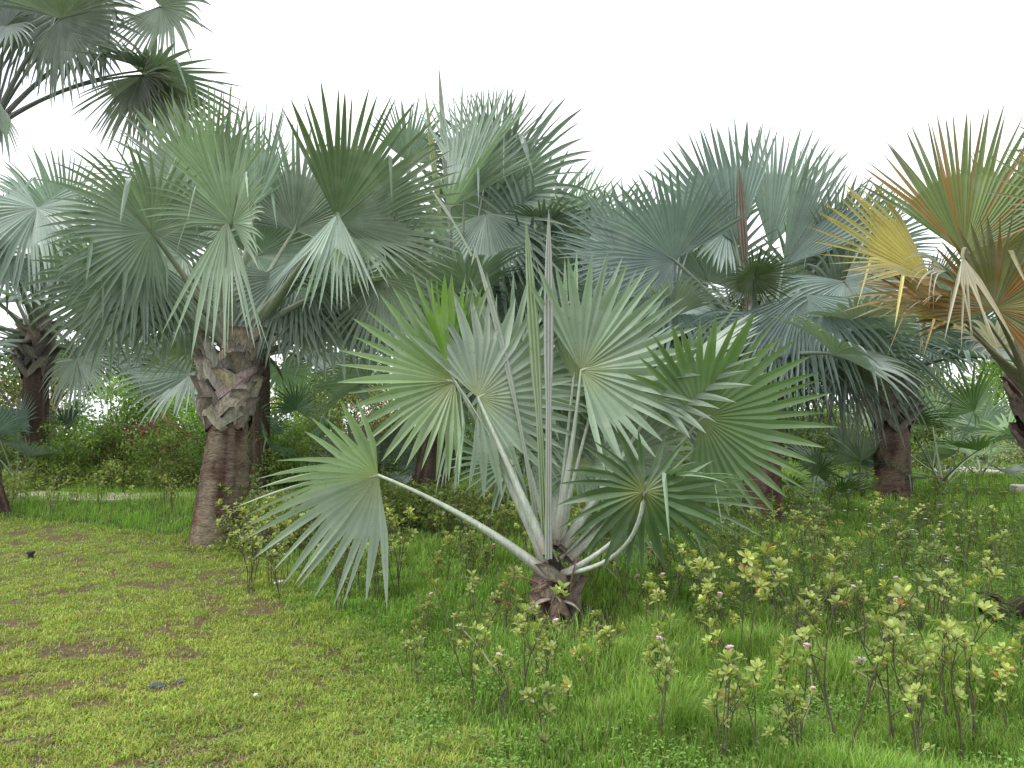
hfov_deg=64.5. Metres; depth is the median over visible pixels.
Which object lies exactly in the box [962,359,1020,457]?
bush
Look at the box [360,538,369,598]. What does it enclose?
shrub sapling
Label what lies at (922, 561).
wildflower
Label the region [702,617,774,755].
shrub sapling
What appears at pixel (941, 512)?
wildflower
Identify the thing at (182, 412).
bush
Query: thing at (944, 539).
wildflower
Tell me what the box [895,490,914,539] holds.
wildflower
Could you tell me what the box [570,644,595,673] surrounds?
shrub sapling
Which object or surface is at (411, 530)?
shrub sapling
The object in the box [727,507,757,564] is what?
shrub sapling
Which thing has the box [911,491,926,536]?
wildflower
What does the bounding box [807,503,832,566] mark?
shrub sapling
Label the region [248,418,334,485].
bush
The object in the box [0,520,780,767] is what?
leaf litter
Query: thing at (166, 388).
palm tree
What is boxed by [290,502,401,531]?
bush
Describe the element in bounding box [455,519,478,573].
shrub sapling
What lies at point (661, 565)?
shrub sapling
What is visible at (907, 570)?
wildflower
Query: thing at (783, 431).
bush
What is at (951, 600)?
shrub sapling
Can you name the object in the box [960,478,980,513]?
wildflower
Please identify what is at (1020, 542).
wildflower
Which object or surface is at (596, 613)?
shrub sapling
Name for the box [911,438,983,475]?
bush
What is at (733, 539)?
wildflower
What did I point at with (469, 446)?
bush
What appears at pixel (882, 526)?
wildflower
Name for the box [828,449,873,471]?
bush
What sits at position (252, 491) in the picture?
shrub sapling
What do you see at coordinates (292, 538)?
shrub sapling
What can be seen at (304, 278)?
palm tree
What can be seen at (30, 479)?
bush
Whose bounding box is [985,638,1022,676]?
shrub sapling
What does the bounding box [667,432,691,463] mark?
bush
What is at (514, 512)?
shrub sapling
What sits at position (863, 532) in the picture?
shrub sapling
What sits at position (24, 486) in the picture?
shrub sapling
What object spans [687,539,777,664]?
shrub sapling
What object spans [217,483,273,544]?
shrub sapling
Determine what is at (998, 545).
shrub sapling
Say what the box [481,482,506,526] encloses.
shrub sapling
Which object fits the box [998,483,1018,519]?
wildflower
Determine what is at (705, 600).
wildflower
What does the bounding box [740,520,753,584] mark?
wildflower
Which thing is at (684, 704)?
grass
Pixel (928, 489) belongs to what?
wildflower
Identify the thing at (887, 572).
wildflower
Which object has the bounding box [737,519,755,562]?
shrub sapling
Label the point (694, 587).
shrub sapling
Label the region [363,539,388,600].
shrub sapling
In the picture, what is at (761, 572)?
shrub sapling
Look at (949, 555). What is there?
shrub sapling
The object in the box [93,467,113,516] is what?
shrub sapling
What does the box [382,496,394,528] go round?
shrub sapling
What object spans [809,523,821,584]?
wildflower
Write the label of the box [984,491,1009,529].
wildflower
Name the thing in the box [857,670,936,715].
bare twig
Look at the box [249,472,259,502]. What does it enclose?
shrub sapling
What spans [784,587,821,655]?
shrub sapling
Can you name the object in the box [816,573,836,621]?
shrub sapling
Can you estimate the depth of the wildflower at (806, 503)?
9.89 m
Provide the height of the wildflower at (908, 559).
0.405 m
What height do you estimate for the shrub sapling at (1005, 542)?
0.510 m
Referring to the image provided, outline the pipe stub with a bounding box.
[27,550,34,557]
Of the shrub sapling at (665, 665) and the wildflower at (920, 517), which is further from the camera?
the wildflower at (920, 517)
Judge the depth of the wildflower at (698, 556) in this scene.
6.80 m
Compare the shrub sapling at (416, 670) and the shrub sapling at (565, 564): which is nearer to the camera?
the shrub sapling at (416, 670)
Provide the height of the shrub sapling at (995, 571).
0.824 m
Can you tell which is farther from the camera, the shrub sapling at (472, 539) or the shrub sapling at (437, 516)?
the shrub sapling at (437, 516)
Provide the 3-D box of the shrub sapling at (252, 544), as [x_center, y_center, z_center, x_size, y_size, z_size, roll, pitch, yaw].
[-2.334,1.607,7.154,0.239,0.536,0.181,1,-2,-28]
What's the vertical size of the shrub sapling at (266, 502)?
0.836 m
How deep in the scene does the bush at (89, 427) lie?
21.77 m
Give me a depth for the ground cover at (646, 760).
4.21 m
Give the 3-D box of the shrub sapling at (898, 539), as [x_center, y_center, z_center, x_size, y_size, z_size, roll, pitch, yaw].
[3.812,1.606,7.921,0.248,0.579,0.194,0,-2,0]
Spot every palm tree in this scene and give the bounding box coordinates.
[0,0,248,514]
[0,143,161,483]
[17,79,472,547]
[111,247,379,490]
[300,64,617,505]
[521,161,742,349]
[551,117,980,529]
[806,103,1023,448]
[848,184,1014,500]
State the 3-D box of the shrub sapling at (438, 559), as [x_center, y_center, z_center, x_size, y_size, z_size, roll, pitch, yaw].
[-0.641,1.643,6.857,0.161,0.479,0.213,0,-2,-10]
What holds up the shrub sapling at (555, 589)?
on the ground at (132, 651)
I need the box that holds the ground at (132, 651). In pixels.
[0,411,1023,767]
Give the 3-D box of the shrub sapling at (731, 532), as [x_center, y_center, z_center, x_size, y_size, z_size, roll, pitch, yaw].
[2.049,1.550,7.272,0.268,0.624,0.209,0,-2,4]
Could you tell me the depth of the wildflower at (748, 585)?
6.59 m
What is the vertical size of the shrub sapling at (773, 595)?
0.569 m
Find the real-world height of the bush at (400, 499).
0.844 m
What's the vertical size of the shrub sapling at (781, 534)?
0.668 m
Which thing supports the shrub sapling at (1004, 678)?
on the ground at (132, 651)
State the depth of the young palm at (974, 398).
16.07 m
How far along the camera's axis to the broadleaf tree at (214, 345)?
30.76 m
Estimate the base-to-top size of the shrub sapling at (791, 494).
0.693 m
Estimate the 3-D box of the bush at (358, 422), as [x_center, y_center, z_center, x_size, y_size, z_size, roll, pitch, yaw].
[-3.568,1.088,17.885,2.353,2.400,2.819,1,-2,-22]
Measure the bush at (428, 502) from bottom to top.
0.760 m
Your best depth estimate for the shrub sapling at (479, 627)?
4.26 m
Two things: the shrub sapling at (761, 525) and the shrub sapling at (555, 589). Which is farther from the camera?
the shrub sapling at (761, 525)
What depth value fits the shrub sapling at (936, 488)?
11.36 m
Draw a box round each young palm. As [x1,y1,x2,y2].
[0,392,104,485]
[187,378,347,487]
[237,190,836,624]
[307,417,419,498]
[782,443,872,518]
[783,410,933,496]
[830,361,1017,489]
[911,387,1023,478]
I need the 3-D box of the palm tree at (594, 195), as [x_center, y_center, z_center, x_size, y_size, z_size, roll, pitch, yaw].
[1.763,-0.819,14.575,4.774,5.934,4.817,0,-2,0]
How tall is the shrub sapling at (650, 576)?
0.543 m
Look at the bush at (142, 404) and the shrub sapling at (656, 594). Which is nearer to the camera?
the shrub sapling at (656, 594)
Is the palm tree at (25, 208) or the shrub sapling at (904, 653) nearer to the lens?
the shrub sapling at (904, 653)
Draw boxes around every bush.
[0,336,101,453]
[0,364,56,449]
[0,407,66,469]
[0,433,20,472]
[2,469,30,502]
[11,418,120,486]
[12,461,90,492]
[49,369,155,456]
[52,413,133,467]
[53,422,152,484]
[67,456,145,490]
[89,417,179,482]
[94,383,192,455]
[114,364,204,444]
[117,417,204,487]
[130,412,195,472]
[138,393,205,468]
[140,458,200,492]
[166,422,249,483]
[167,391,248,454]
[196,386,329,456]
[203,498,318,557]
[232,485,325,553]
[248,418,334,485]
[248,431,306,488]
[270,364,348,448]
[272,409,324,463]
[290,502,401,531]
[291,385,393,472]
[301,374,397,454]
[315,388,417,474]
[325,362,414,456]
[378,407,473,477]
[378,473,453,530]
[384,383,473,445]
[388,474,484,528]
[418,483,524,537]
[454,417,525,472]
[472,476,552,519]
[568,500,658,537]
[662,433,687,466]
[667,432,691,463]
[698,485,728,510]
[779,389,869,461]
[780,385,836,457]
[780,410,839,460]
[795,388,871,452]
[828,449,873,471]
[851,406,922,449]
[853,373,964,454]
[910,358,1009,460]
[911,429,984,458]
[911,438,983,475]
[922,359,1006,433]
[939,428,1020,463]
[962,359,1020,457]
[986,440,1023,469]
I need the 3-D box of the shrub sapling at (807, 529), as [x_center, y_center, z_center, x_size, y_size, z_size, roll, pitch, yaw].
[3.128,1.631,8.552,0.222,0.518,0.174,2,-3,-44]
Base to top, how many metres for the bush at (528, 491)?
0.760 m
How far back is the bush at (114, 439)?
17.39 m
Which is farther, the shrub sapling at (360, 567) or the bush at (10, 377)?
the bush at (10, 377)
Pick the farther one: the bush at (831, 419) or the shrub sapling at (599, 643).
the bush at (831, 419)
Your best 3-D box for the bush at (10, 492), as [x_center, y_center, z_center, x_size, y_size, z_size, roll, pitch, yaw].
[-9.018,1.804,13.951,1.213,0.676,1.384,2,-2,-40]
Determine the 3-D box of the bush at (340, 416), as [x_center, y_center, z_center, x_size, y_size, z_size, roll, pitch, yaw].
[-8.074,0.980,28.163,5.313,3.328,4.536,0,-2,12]
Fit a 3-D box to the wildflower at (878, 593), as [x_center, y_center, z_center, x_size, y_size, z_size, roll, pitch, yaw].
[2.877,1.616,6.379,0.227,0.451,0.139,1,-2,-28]
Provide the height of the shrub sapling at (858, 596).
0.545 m
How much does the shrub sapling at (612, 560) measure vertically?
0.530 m
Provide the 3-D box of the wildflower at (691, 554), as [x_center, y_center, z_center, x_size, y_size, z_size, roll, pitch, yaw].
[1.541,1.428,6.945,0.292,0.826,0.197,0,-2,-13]
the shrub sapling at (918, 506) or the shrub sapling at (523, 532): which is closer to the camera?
the shrub sapling at (523, 532)
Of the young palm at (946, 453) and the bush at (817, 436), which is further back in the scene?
the bush at (817, 436)
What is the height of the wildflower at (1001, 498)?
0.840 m
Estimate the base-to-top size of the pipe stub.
0.095 m
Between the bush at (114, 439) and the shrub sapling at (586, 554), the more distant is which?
the bush at (114, 439)
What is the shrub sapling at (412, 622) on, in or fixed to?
on the ground at (132, 651)
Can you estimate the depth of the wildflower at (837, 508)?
10.63 m
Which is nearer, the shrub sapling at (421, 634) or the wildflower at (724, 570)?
the shrub sapling at (421, 634)
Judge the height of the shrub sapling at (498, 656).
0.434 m
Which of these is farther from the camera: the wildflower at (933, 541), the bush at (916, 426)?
the bush at (916, 426)
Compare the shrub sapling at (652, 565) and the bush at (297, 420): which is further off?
the bush at (297, 420)
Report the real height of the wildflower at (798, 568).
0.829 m
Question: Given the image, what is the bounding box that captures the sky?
[0,0,1023,410]
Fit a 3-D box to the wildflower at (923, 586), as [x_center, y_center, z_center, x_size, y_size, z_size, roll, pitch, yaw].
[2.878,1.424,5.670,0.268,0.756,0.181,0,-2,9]
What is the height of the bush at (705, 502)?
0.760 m
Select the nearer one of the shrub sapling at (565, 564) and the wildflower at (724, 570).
the wildflower at (724, 570)
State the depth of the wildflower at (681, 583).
6.82 m
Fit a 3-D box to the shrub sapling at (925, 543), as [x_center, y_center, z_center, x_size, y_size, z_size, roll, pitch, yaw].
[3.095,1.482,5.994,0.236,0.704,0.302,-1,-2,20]
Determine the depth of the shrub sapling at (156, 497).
11.91 m
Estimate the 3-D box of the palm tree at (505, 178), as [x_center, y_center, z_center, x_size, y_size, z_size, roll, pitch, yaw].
[-1.008,-1.678,13.749,5.282,7.550,5.346,2,-2,-42]
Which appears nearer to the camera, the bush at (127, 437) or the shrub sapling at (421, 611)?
the shrub sapling at (421, 611)
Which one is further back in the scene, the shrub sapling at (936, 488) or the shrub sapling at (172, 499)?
the shrub sapling at (172, 499)
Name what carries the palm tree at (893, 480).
on the ground at (132, 651)
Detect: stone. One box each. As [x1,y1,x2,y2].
[146,682,169,688]
[176,679,185,682]
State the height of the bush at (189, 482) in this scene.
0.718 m
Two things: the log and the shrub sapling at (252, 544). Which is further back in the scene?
the shrub sapling at (252, 544)
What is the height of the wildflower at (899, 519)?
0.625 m
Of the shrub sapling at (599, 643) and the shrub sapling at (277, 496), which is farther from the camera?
the shrub sapling at (277, 496)
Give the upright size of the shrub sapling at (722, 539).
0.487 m
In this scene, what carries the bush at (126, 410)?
on the ground at (132, 651)
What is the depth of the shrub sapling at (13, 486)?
12.70 m
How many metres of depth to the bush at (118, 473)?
16.07 m
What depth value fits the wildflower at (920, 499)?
10.17 m
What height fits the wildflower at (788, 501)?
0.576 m
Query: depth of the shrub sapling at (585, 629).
5.06 m
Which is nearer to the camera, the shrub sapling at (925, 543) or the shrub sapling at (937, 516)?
the shrub sapling at (925, 543)
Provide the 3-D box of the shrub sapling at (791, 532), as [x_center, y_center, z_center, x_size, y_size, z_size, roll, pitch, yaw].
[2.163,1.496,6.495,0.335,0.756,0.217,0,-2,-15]
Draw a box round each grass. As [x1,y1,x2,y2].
[0,458,1023,767]
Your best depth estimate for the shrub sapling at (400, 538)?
7.55 m
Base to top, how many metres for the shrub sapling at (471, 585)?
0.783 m
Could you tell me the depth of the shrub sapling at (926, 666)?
4.39 m
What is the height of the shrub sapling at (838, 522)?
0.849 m
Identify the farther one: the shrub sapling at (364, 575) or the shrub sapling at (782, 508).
the shrub sapling at (782, 508)
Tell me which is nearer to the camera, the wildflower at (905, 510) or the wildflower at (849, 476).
the wildflower at (905, 510)
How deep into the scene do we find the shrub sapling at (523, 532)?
8.32 m
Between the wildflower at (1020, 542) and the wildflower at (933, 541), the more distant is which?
the wildflower at (933, 541)
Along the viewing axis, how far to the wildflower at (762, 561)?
7.13 m
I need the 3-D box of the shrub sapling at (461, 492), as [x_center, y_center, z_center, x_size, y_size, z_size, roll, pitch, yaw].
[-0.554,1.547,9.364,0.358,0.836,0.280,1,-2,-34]
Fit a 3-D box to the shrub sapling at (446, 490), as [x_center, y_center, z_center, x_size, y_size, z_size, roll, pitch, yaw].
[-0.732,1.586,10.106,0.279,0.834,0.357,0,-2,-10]
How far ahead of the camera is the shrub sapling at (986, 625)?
3.73 m
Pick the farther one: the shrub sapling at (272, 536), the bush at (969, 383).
the bush at (969, 383)
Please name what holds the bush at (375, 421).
on the ground at (132, 651)
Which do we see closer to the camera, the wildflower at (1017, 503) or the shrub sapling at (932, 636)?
the shrub sapling at (932, 636)
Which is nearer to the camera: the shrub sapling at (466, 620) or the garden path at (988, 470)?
the shrub sapling at (466, 620)
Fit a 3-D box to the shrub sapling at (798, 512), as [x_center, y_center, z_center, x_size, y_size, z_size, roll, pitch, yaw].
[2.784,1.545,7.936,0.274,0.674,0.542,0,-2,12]
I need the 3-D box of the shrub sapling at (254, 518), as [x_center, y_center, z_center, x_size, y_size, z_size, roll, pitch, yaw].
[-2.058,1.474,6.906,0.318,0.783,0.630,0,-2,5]
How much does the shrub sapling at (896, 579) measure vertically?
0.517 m
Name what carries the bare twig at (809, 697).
on the ground at (132, 651)
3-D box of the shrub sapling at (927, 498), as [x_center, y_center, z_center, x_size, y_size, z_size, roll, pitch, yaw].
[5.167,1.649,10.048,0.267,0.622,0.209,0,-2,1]
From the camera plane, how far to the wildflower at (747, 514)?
8.48 m
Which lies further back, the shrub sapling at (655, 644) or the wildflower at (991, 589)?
the wildflower at (991, 589)
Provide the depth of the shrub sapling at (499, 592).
5.74 m
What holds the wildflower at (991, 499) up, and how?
on the ground at (132, 651)
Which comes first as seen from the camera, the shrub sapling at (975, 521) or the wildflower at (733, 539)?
the wildflower at (733, 539)
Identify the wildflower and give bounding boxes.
[646,534,671,588]
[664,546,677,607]
[668,522,686,594]
[677,517,708,592]
[688,536,703,591]
[693,572,718,629]
[694,521,735,629]
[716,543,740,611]
[724,523,741,569]
[728,529,759,626]
[730,516,747,601]
[732,491,745,529]
[736,490,757,542]
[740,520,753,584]
[740,557,758,605]
[748,542,780,586]
[754,493,776,560]
[762,496,780,546]
[777,532,821,634]
[782,483,793,517]
[788,551,808,582]
[794,529,811,598]
[803,476,822,532]
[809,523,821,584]
[810,560,841,639]
[813,533,840,610]
[822,531,864,634]
[828,509,856,541]
[831,483,843,530]
[833,486,855,523]
[844,470,852,510]
[848,542,867,627]
[853,540,870,604]
[859,529,887,598]
[860,542,880,596]
[863,519,878,565]
[867,473,879,498]
[871,562,888,604]
[873,514,892,539]
[876,540,901,615]
[880,520,895,553]
[893,499,907,548]
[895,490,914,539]
[899,531,922,565]
[902,505,917,549]
[903,528,918,582]
[905,513,927,594]
[905,534,942,631]
[908,551,928,585]
[909,555,942,632]
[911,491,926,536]
[912,483,929,531]
[920,518,946,547]
[921,478,935,510]
[927,532,941,567]
[930,557,957,604]
[933,499,947,549]
[933,533,951,583]
[934,491,947,545]
[942,530,973,567]
[944,476,962,510]
[945,544,979,622]
[946,494,968,553]
[949,501,968,542]
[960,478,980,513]
[973,544,998,598]
[973,560,995,636]
[974,529,1006,556]
[979,512,1001,571]
[981,482,1006,549]
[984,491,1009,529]
[986,488,998,518]
[992,565,1015,632]
[995,551,1023,638]
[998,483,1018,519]
[1001,517,1023,593]
[1008,519,1023,571]
[1012,508,1023,565]
[1014,501,1023,521]
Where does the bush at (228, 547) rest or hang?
on the ground at (132, 651)
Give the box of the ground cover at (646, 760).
[0,484,1023,767]
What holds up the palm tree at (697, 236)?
on the ground at (132, 651)
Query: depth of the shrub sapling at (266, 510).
9.38 m
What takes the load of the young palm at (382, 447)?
on the ground at (132, 651)
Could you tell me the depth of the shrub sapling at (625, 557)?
6.39 m
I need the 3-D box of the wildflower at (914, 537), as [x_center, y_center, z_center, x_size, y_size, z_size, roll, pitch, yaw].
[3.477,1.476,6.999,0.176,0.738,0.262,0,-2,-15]
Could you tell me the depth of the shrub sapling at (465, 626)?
5.31 m
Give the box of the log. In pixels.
[975,591,1023,623]
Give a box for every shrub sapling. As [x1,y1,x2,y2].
[2,461,17,487]
[2,478,11,498]
[8,472,26,510]
[21,485,27,503]
[35,478,54,516]
[48,468,64,505]
[73,487,82,503]
[93,461,115,506]
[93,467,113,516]
[115,476,135,510]
[152,494,159,515]
[158,474,169,504]
[165,477,178,514]
[168,488,179,512]
[214,500,279,572]
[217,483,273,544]
[233,491,284,570]
[235,536,259,590]
[237,496,262,553]
[240,513,271,592]
[244,482,262,509]
[244,505,262,556]
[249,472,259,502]
[251,514,298,597]
[258,496,276,548]
[260,502,284,561]
[262,490,286,523]
[263,543,280,587]
[266,520,287,578]
[280,516,297,575]
[290,500,313,573]
[297,474,311,503]
[301,508,330,572]
[302,513,322,563]
[324,535,350,611]
[328,524,349,579]
[328,532,359,596]
[351,536,367,592]
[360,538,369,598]
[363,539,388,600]
[375,506,400,588]
[378,506,418,590]
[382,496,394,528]
[384,483,396,502]
[385,509,398,563]
[391,518,407,578]
[397,618,418,664]
[401,635,427,682]
[409,626,428,672]
[411,595,431,635]
[417,592,436,649]
[420,483,446,539]
[421,565,522,686]
[427,550,445,590]
[432,510,451,544]
[439,515,472,583]
[443,477,461,536]
[447,483,475,536]
[451,611,467,645]
[453,530,481,581]
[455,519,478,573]
[456,605,477,653]
[457,620,490,712]
[463,530,481,577]
[474,505,495,563]
[479,543,497,584]
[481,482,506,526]
[487,645,515,725]
[488,526,499,562]
[488,581,516,633]
[495,504,509,535]
[509,499,539,554]
[509,501,532,551]
[511,580,570,707]
[512,615,561,719]
[518,681,559,762]
[521,600,537,627]
[530,618,560,683]
[539,614,566,675]
[554,516,583,568]
[560,675,572,709]
[570,506,591,553]
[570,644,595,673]
[571,502,606,588]
[577,624,589,645]
[590,610,605,642]
[592,621,626,677]
[594,630,611,664]
[599,531,663,612]
[600,539,619,576]
[639,572,666,621]
[642,613,680,749]
[642,628,678,708]
[643,559,691,637]
[645,540,670,599]
[650,526,671,574]
[655,543,673,602]
[669,538,711,627]
[678,514,719,599]
[683,518,724,557]
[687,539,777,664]
[690,553,716,614]
[696,588,737,660]
[700,575,725,618]
[702,576,728,614]
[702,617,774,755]
[702,645,749,759]
[713,498,740,558]
[713,521,728,565]
[716,679,756,727]
[726,609,741,635]
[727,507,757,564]
[727,522,756,583]
[732,533,748,556]
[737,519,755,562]
[752,511,778,568]
[753,541,933,747]
[757,571,772,608]
[764,518,843,610]
[765,524,802,607]
[767,506,815,565]
[768,567,793,628]
[769,634,829,746]
[769,685,798,750]
[777,504,800,548]
[780,569,826,655]
[781,530,867,635]
[782,509,810,562]
[784,485,805,527]
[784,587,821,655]
[786,685,819,751]
[793,604,822,634]
[801,513,815,549]
[806,497,830,548]
[806,545,850,644]
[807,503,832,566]
[808,631,817,650]
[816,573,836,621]
[818,475,838,517]
[823,574,917,749]
[837,526,881,612]
[837,596,855,617]
[847,580,876,647]
[862,491,876,528]
[864,566,1005,692]
[866,608,937,759]
[871,492,925,569]
[872,642,936,767]
[875,595,896,640]
[882,576,911,633]
[889,519,912,569]
[890,584,964,721]
[894,597,924,638]
[896,650,941,684]
[897,525,931,574]
[899,614,939,741]
[909,494,934,553]
[913,539,945,619]
[918,657,939,682]
[919,492,937,524]
[926,475,948,514]
[926,562,964,648]
[927,510,951,561]
[928,503,948,538]
[931,621,981,761]
[939,545,962,597]
[941,591,963,616]
[942,592,1003,741]
[952,486,972,512]
[953,506,982,572]
[962,513,981,550]
[968,530,1007,619]
[980,501,1009,567]
[981,541,996,575]
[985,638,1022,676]
[991,655,1017,729]
[995,540,1004,567]
[998,532,1016,579]
[1008,623,1023,666]
[1009,649,1023,712]
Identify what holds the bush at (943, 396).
on the ground at (132, 651)
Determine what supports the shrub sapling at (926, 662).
on the ground at (132, 651)
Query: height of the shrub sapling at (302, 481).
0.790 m
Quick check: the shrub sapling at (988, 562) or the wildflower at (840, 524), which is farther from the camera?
the wildflower at (840, 524)
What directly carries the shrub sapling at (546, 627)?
on the ground at (132, 651)
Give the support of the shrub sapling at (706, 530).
on the ground at (132, 651)
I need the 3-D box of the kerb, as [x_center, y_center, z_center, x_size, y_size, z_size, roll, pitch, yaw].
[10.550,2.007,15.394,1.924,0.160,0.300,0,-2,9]
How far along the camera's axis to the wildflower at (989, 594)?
5.50 m
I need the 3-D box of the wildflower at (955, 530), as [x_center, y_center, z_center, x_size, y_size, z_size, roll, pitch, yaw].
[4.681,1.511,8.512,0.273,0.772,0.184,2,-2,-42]
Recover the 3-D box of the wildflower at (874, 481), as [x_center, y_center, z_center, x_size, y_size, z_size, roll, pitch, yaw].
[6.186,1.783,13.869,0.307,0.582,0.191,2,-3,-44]
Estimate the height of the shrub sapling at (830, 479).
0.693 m
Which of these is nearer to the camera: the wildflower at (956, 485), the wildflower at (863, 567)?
the wildflower at (863, 567)
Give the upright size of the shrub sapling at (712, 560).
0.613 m
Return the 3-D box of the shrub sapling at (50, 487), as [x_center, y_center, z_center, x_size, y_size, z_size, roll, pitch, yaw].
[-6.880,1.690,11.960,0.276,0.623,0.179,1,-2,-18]
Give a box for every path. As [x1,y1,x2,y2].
[6,490,301,502]
[920,467,1021,473]
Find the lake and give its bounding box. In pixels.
[56,411,474,437]
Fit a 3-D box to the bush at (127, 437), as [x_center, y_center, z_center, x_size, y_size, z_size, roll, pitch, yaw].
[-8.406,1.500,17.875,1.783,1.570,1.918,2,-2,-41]
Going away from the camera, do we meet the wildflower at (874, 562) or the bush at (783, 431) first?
the wildflower at (874, 562)
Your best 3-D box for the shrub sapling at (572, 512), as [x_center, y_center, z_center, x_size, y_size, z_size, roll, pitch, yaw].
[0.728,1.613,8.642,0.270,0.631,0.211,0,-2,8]
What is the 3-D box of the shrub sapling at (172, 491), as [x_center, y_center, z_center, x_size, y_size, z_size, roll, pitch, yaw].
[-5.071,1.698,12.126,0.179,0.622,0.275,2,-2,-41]
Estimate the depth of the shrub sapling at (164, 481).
13.27 m
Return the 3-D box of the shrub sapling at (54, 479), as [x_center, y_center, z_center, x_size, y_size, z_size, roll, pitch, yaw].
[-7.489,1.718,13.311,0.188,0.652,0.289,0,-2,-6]
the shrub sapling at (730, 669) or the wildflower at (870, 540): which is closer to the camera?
the shrub sapling at (730, 669)
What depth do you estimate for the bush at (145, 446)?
16.63 m
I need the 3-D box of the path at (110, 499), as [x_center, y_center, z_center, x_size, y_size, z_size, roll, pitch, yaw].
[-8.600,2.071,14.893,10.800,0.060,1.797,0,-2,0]
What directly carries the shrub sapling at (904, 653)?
on the ground at (132, 651)
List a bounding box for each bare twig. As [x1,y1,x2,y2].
[462,628,497,670]
[803,657,812,726]
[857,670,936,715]
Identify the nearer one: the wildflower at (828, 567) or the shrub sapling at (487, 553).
the wildflower at (828, 567)
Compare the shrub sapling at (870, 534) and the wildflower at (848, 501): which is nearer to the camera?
the shrub sapling at (870, 534)
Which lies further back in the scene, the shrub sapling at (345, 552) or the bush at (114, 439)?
the bush at (114, 439)
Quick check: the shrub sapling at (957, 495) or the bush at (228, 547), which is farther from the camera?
the shrub sapling at (957, 495)
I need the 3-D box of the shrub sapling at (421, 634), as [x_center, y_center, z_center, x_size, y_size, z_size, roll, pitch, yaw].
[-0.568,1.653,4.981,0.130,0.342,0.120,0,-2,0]
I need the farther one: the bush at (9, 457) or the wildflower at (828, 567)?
the bush at (9, 457)
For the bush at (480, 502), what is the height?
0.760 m
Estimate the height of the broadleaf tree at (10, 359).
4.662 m
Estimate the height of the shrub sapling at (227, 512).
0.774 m
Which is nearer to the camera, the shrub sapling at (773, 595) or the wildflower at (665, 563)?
the shrub sapling at (773, 595)
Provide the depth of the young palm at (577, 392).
6.12 m
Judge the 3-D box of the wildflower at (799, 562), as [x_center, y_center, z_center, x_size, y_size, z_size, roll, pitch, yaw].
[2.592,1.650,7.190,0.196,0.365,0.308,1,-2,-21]
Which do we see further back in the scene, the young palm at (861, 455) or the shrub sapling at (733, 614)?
the young palm at (861, 455)
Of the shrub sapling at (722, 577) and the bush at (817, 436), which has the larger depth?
the bush at (817, 436)
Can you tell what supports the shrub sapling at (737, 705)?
on the ground at (132, 651)
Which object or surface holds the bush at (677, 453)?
on the ground at (132, 651)
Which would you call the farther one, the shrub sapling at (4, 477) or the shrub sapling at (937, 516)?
the shrub sapling at (4, 477)
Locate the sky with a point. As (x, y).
(644, 74)
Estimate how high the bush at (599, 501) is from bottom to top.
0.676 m
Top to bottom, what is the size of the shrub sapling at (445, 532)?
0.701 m
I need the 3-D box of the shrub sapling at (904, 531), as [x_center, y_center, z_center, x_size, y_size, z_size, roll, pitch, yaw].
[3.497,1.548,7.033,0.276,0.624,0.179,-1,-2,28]
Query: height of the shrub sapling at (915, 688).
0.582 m
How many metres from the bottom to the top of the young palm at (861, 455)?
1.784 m
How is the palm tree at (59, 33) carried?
on the ground at (132, 651)
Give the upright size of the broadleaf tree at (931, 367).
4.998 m
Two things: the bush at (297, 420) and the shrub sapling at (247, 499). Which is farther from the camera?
the bush at (297, 420)
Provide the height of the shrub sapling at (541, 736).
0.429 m
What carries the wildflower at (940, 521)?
on the ground at (132, 651)
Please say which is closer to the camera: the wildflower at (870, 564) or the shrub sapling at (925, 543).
the shrub sapling at (925, 543)
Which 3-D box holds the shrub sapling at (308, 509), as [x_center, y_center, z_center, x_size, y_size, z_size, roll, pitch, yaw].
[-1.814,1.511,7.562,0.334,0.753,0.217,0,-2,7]
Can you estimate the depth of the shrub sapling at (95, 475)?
13.15 m
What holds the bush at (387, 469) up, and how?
on the ground at (132, 651)
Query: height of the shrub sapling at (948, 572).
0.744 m
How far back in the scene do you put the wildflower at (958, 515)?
9.33 m
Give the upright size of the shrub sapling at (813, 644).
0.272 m
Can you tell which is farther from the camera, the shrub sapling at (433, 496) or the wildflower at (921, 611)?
the shrub sapling at (433, 496)
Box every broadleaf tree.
[0,342,105,436]
[99,334,218,399]
[273,346,392,429]
[719,254,777,310]
[918,355,959,402]
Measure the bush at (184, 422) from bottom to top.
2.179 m
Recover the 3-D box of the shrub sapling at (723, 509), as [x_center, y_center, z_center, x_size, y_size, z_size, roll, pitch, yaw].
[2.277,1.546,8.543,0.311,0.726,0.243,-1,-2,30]
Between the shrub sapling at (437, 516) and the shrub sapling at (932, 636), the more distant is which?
the shrub sapling at (437, 516)
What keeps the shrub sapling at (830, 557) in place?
on the ground at (132, 651)
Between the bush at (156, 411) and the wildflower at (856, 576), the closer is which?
the wildflower at (856, 576)
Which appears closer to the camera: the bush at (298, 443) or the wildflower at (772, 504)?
the wildflower at (772, 504)
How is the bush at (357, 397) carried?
on the ground at (132, 651)
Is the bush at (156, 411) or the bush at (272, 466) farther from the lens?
the bush at (156, 411)
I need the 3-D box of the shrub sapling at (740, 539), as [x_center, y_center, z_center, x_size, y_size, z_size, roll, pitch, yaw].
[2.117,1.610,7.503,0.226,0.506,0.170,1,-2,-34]
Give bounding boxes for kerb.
[1010,484,1023,492]

